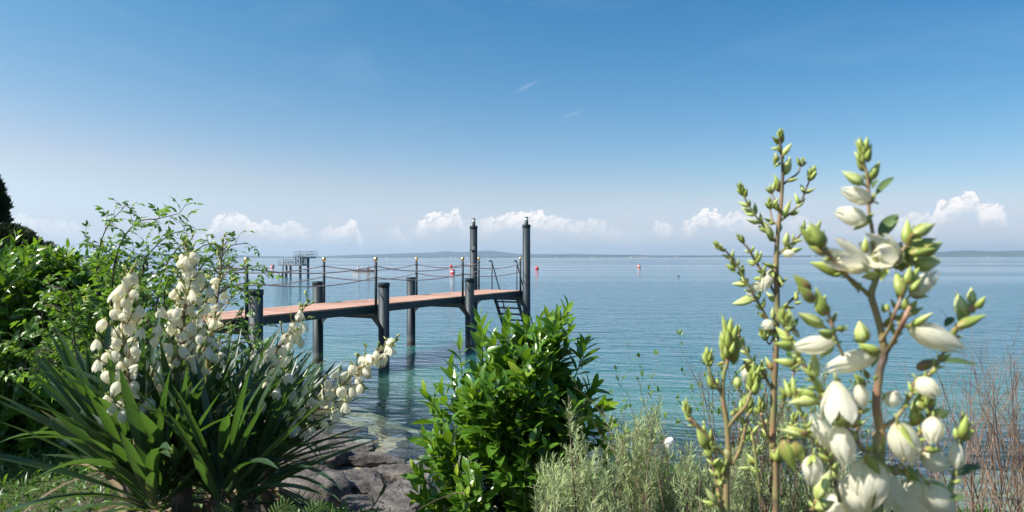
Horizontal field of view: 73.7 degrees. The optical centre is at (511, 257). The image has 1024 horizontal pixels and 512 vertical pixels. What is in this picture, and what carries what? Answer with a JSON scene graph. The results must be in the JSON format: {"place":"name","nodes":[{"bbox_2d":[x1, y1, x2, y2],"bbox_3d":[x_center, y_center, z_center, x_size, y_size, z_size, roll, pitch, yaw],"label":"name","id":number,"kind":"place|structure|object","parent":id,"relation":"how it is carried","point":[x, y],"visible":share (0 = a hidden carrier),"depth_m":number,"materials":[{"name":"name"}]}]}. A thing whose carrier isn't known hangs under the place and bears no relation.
{"place":"outdoors","nodes":[
{"label":"outdoors","id":0,"kind":"place"},
{"bbox_2d":[234,370,424,397],"bbox_3d":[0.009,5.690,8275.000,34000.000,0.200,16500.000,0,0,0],"label":"lake bed","id":1,"kind":"object","parent":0,"point":[371,384],"depth_m":29.47,"materials":[{"name":"grey"}]},
{"bbox_2d":[115,217,532,418],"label":"jetty","id":2,"kind":"object","parent":1,"relation":"on","point":[376,310],"visible":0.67,"depth_m":17.46,"materials":[{"name":"wood"}]},
{"bbox_2d":[0,394,1023,511],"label":"ground","id":3,"kind":"structure","parent":0,"point":[373,415],"depth_m":12.56,"materials":[{"name":"soil"}]},
{"bbox_2d":[0,174,17,245],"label":"columnar tree","id":4,"kind":"object","parent":3,"relation":"on","point":[6,205],"visible":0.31,"depth_m":24.12,"materials":[{"name":"green plant"}]},
{"bbox_2d":[0,221,58,252],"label":"round shrub","id":5,"kind":"object","parent":3,"relation":"on","point":[27,235],"visible":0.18,"depth_m":12.82,"materials":[{"name":"green plant"}]},
{"bbox_2d":[0,230,156,455],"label":"laurel hedge","id":6,"kind":"object","parent":3,"relation":"on","point":[19,266],"visible":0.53,"depth_m":4.41,"materials":[{"name":"green plant"}]},
{"bbox_2d":[0,197,207,401],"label":"rambling shrub","id":7,"kind":"object","parent":3,"relation":"on","point":[47,344],"visible":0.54,"depth_m":3.42,"materials":[{"name":"green plant"}]},
{"bbox_2d":[0,259,267,511],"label":"yucca","id":8,"kind":"object","parent":3,"relation":"on","point":[108,363],"visible":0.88,"depth_m":2.15,"materials":[{"name":"green plant"}]},
{"bbox_2d":[0,232,307,511],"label":"yucca","id":9,"kind":"object","parent":3,"relation":"on","point":[149,483],"visible":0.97,"depth_m":2.17,"materials":[{"name":"green plant"}]},
{"bbox_2d":[92,232,311,511],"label":"yucca","id":10,"kind":"object","parent":3,"relation":"on","point":[206,371],"visible":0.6,"depth_m":2.42,"materials":[{"name":"green plant"}]},
{"bbox_2d":[137,230,283,377],"bbox_3d":[-1.369,0.261,3.115,0.612,0.791,0.822,0,0,-20],"label":"rambling shrub","id":11,"kind":"object","parent":3,"relation":"on","point":[170,302],"visible":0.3,"depth_m":3.01,"materials":[{"name":"green plant"}]},
{"bbox_2d":[212,501,233,511],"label":"fern","id":12,"kind":"object","parent":3,"relation":"on","point":[226,509],"visible":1,"depth_m":2.10,"materials":[{"name":"green plant"}]},
{"bbox_2d":[76,289,379,511],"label":"yucca","id":13,"kind":"object","parent":3,"relation":"on","point":[243,476],"visible":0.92,"depth_m":2.30,"materials":[{"name":"green plant"}]},
{"bbox_2d":[268,497,296,511],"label":"fern","id":14,"kind":"object","parent":3,"relation":"on","point":[294,508],"visible":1,"depth_m":1.91,"materials":[{"name":"green plant"}]},
{"bbox_2d":[221,332,400,511],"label":"yucca","id":15,"kind":"object","parent":3,"relation":"on","point":[343,393],"visible":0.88,"depth_m":2.56,"materials":[{"name":"green plant"}]},
{"bbox_2d":[278,433,350,469],"bbox_3d":[-2.583,2.537,8.670,1.108,0.555,0.934,0,0,0],"label":"boulder","id":16,"kind":"object","parent":3,"relation":"on","point":[338,461],"visible":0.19,"depth_m":8.42,"materials":[{"name":"stone"}]},
{"bbox_2d":[296,464,334,511],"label":"grass stalk","id":17,"kind":"object","parent":3,"relation":"on","point":[311,482],"depth_m":2.38,"materials":[{"name":"green plant"}]},
{"bbox_2d":[281,467,351,509],"bbox_3d":[-1.960,2.401,6.880,0.741,0.428,0.591,0,0,0],"label":"boulder","id":18,"kind":"object","parent":3,"relation":"on","point":[339,478],"visible":0.48,"depth_m":6.75,"materials":[{"name":"stone"}]},
{"bbox_2d":[313,429,353,442],"bbox_3d":[-2.615,2.589,9.594,0.796,0.385,0.465,0,0,36],"label":"boulder","id":19,"kind":"object","parent":3,"relation":"on","point":[332,434],"visible":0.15,"depth_m":9.61,"materials":[{"name":"stone"}]},
{"bbox_2d":[327,421,349,430],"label":"boulder","id":20,"kind":"object","parent":3,"relation":"on","point":[339,425],"visible":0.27,"depth_m":11.09,"materials":[{"name":"stone"}]},
{"bbox_2d":[337,426,367,438],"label":"boulder","id":21,"kind":"object","parent":3,"relation":"on","point":[362,430],"visible":0.47,"depth_m":10.66,"materials":[{"name":"stone"}]},
{"bbox_2d":[344,442,376,451],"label":"boulder","id":22,"kind":"object","parent":3,"relation":"on","point":[369,447],"visible":0.39,"depth_m":9.25,"materials":[{"name":"stone"}]},
{"bbox_2d":[340,467,391,494],"bbox_3d":[-1.690,2.551,7.347,1.015,0.445,0.719,0,0,0],"label":"boulder","id":23,"kind":"object","parent":3,"relation":"on","point":[366,480],"visible":0.27,"depth_m":7.25,"materials":[{"name":"stone"}]},
{"bbox_2d":[341,451,407,467],"bbox_3d":[-1.821,2.611,8.722,0.975,0.256,0.375,0,0,0],"label":"boulder","id":24,"kind":"object","parent":3,"relation":"on","point":[360,459],"visible":0.58,"depth_m":8.61,"materials":[{"name":"stone"}]},
{"bbox_2d":[338,489,419,511],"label":"boulder","id":25,"kind":"object","parent":3,"relation":"on","point":[390,499],"visible":0.67,"depth_m":5.88,"materials":[{"name":"stone"}]},
{"bbox_2d":[367,477,392,511],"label":"laurel sprig","id":26,"kind":"object","parent":3,"relation":"on","point":[384,487],"visible":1,"depth_m":2.60,"materials":[{"name":"green plant"}]},
{"bbox_2d":[378,429,411,437],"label":"boulder","id":27,"kind":"object","parent":3,"relation":"on","point":[400,432],"visible":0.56,"depth_m":11.24,"materials":[{"name":"stone"}]},
{"bbox_2d":[372,463,430,482],"bbox_3d":[-1.272,2.621,8.109,0.835,0.273,0.522,0,0,0],"label":"boulder","id":28,"kind":"object","parent":3,"relation":"on","point":[391,472],"visible":0.3,"depth_m":8.03,"materials":[{"name":"stone"}]},
{"bbox_2d":[387,446,418,460],"bbox_3d":[-1.590,2.778,9.542,0.525,0.175,0.465,0,0,-32],"label":"boulder","id":29,"kind":"object","parent":3,"relation":"on","point":[398,451],"visible":0.61,"depth_m":9.47,"materials":[{"name":"stone"}]},
{"bbox_2d":[396,440,416,451],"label":"boulder","id":30,"kind":"object","parent":3,"relation":"on","point":[405,441],"visible":0.25,"depth_m":10.04,"materials":[{"name":"stone"}]},
{"bbox_2d":[401,442,426,455],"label":"boulder","id":31,"kind":"object","parent":3,"relation":"on","point":[418,449],"visible":0.26,"depth_m":9.77,"materials":[{"name":"stone"}]},
{"bbox_2d":[408,433,421,436],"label":"boulder","id":32,"kind":"object","parent":3,"relation":"on","point":[415,435],"visible":0.23,"depth_m":11.37,"materials":[{"name":"stone"}]},
{"bbox_2d":[385,477,446,511],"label":"boulder","id":33,"kind":"object","parent":3,"relation":"on","point":[401,486],"visible":0.23,"depth_m":6.66,"materials":[{"name":"stone"}]},
{"bbox_2d":[424,473,483,486],"bbox_3d":[-0.738,2.592,7.670,0.821,0.338,0.561,0,0,-44],"label":"boulder","id":34,"kind":"object","parent":3,"relation":"on","point":[426,475],"visible":0.02,"depth_m":7.60,"materials":[{"name":"stone"}]},
{"bbox_2d":[399,294,619,511],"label":"laurel bush","id":35,"kind":"object","parent":3,"relation":"on","point":[508,409],"visible":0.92,"depth_m":3.23,"materials":[{"name":"green plant"}]},
{"bbox_2d":[0,438,1023,511],"bbox_3d":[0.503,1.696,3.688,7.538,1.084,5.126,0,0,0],"label":"ground cover","id":36,"kind":"object","parent":3,"relation":"on","point":[63,490],"visible":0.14,"depth_m":3.79,"materials":[{"name":"green plant"}]},
{"bbox_2d":[302,499,329,511],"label":"fern","id":37,"kind":"object","parent":36,"relation":"on","point":[322,507],"visible":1,"depth_m":1.90,"materials":[{"name":"green plant"}]},
{"bbox_2d":[417,492,464,511],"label":"grass stalk","id":38,"kind":"object","parent":36,"relation":"on","point":[443,497],"depth_m":2.38,"materials":[{"name":"green plant"}]},
{"bbox_2d":[557,395,586,511],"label":"feathery shrub","id":39,"kind":"object","parent":3,"relation":"on","point":[578,482],"visible":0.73,"depth_m":2.59,"materials":[{"name":"green plant"}]},
{"bbox_2d":[528,433,631,511],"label":"feathery shrub","id":40,"kind":"object","parent":3,"relation":"on","point":[560,502],"visible":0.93,"depth_m":2.56,"materials":[{"name":"green plant"}]},
{"bbox_2d":[569,340,682,507],"bbox_3d":[0.518,0.730,3.034,0.475,0.820,0.746,0,0,14],"label":"twiggy shrub","id":41,"kind":"object","parent":3,"relation":"on","point":[630,405],"visible":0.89,"depth_m":2.85,"materials":[{"name":"green plant"}]},
{"bbox_2d":[605,395,698,511],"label":"feathery shrub","id":42,"kind":"object","parent":3,"relation":"on","point":[648,481],"visible":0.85,"depth_m":2.98,"materials":[{"name":"green plant"}]},
{"bbox_2d":[664,437,673,448],"bbox_3d":[1.581,1.876,6.905,0.108,0.120,0.090,0,0,-30],"label":"buoy","id":43,"kind":"object","parent":3,"relation":"on","point":[671,439],"visible":0.68,"depth_m":6.88,"materials":[{"name":"white paint"}]},
{"bbox_2d":[670,435,771,511],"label":"feathery shrub","id":44,"kind":"object","parent":3,"relation":"on","point":[742,501],"visible":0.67,"depth_m":2.75,"materials":[{"name":"green plant"}]},
{"bbox_2d":[682,314,767,511],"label":"yucca","id":45,"kind":"object","parent":3,"relation":"on","point":[730,344],"visible":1,"depth_m":0.99,"materials":[{"name":"green plant"}]},
{"bbox_2d":[658,320,815,511],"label":"twiggy shrub","id":46,"kind":"object","parent":3,"relation":"on","point":[738,433],"visible":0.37,"depth_m":3.16,"materials":[{"name":"green plant"}]},
{"bbox_2d":[712,127,816,511],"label":"yucca","id":47,"kind":"object","parent":3,"relation":"on","point":[769,277],"visible":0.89,"depth_m":1.15,"materials":[{"name":"green plant"}]},
{"bbox_2d":[743,369,851,511],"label":"feathery shrub","id":48,"kind":"object","parent":3,"relation":"on","point":[784,507],"visible":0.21,"depth_m":3.15,"materials":[{"name":"green plant"}]},
{"bbox_2d":[744,357,889,511],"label":"twiggy shrub","id":49,"kind":"object","parent":3,"relation":"on","point":[869,430],"visible":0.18,"depth_m":3.39,"materials":[{"name":"brown plant"}]},
{"bbox_2d":[823,441,889,511],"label":"feathery shrub","id":50,"kind":"object","parent":3,"relation":"on","point":[840,469],"visible":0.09,"depth_m":2.65,"materials":[{"name":"green plant"}]},
{"bbox_2d":[774,137,985,511],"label":"yucca","id":51,"kind":"object","parent":3,"relation":"on","point":[869,481],"visible":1,"depth_m":0.77,"materials":[{"name":"white plant"}]},
{"bbox_2d":[856,346,955,479],"bbox_3d":[1.752,0.826,3.116,0.562,0.949,0.675,0,0,-18],"label":"twiggy shrub","id":52,"kind":"object","parent":3,"relation":"on","point":[889,454],"visible":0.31,"depth_m":3.12,"materials":[{"name":"brown plant"}]},
{"bbox_2d":[838,332,1023,511],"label":"twiggy shrub","id":53,"kind":"object","parent":3,"relation":"on","point":[1020,505],"visible":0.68,"depth_m":2.87,"materials":[{"name":"brown plant"}]},
{"bbox_2d":[892,254,1023,511],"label":"twiggy shrub","id":54,"kind":"object","parent":3,"relation":"on","point":[1013,456],"visible":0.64,"depth_m":3.15,"materials":[{"name":"brown plant"}]},
{"bbox_2d":[0,0,1023,256],"label":"sky","id":55,"kind":"structure","parent":0,"point":[327,127],"materials":[{"name":"blue"}]},
{"bbox_2d":[327,251,703,256],"bbox_3d":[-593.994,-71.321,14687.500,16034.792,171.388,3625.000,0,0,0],"label":"hills","id":56,"kind":"structure","parent":0,"point":[479,253],"depth_m":14246.25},
{"bbox_2d":[73,250,1023,257],"bbox_3d":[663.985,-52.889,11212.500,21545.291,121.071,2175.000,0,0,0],"label":"shore","id":57,"kind":"structure","parent":0,"point":[968,253],"depth_m":10778.08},
{"bbox_2d":[80,257,1023,510],"bbox_3d":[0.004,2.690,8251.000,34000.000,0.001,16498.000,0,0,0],"label":"water","id":58,"kind":"structure","parent":0,"point":[618,303],"depth_m":28.70,"materials":[{"name":"blue liquid"}]},
{"bbox_2d":[278,251,317,275],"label":"diving platform","id":59,"kind":"structure","parent":58,"relation":"in","point":[290,265],"depth_m":101.84,"materials":[{"name":"metal"}]}
]}

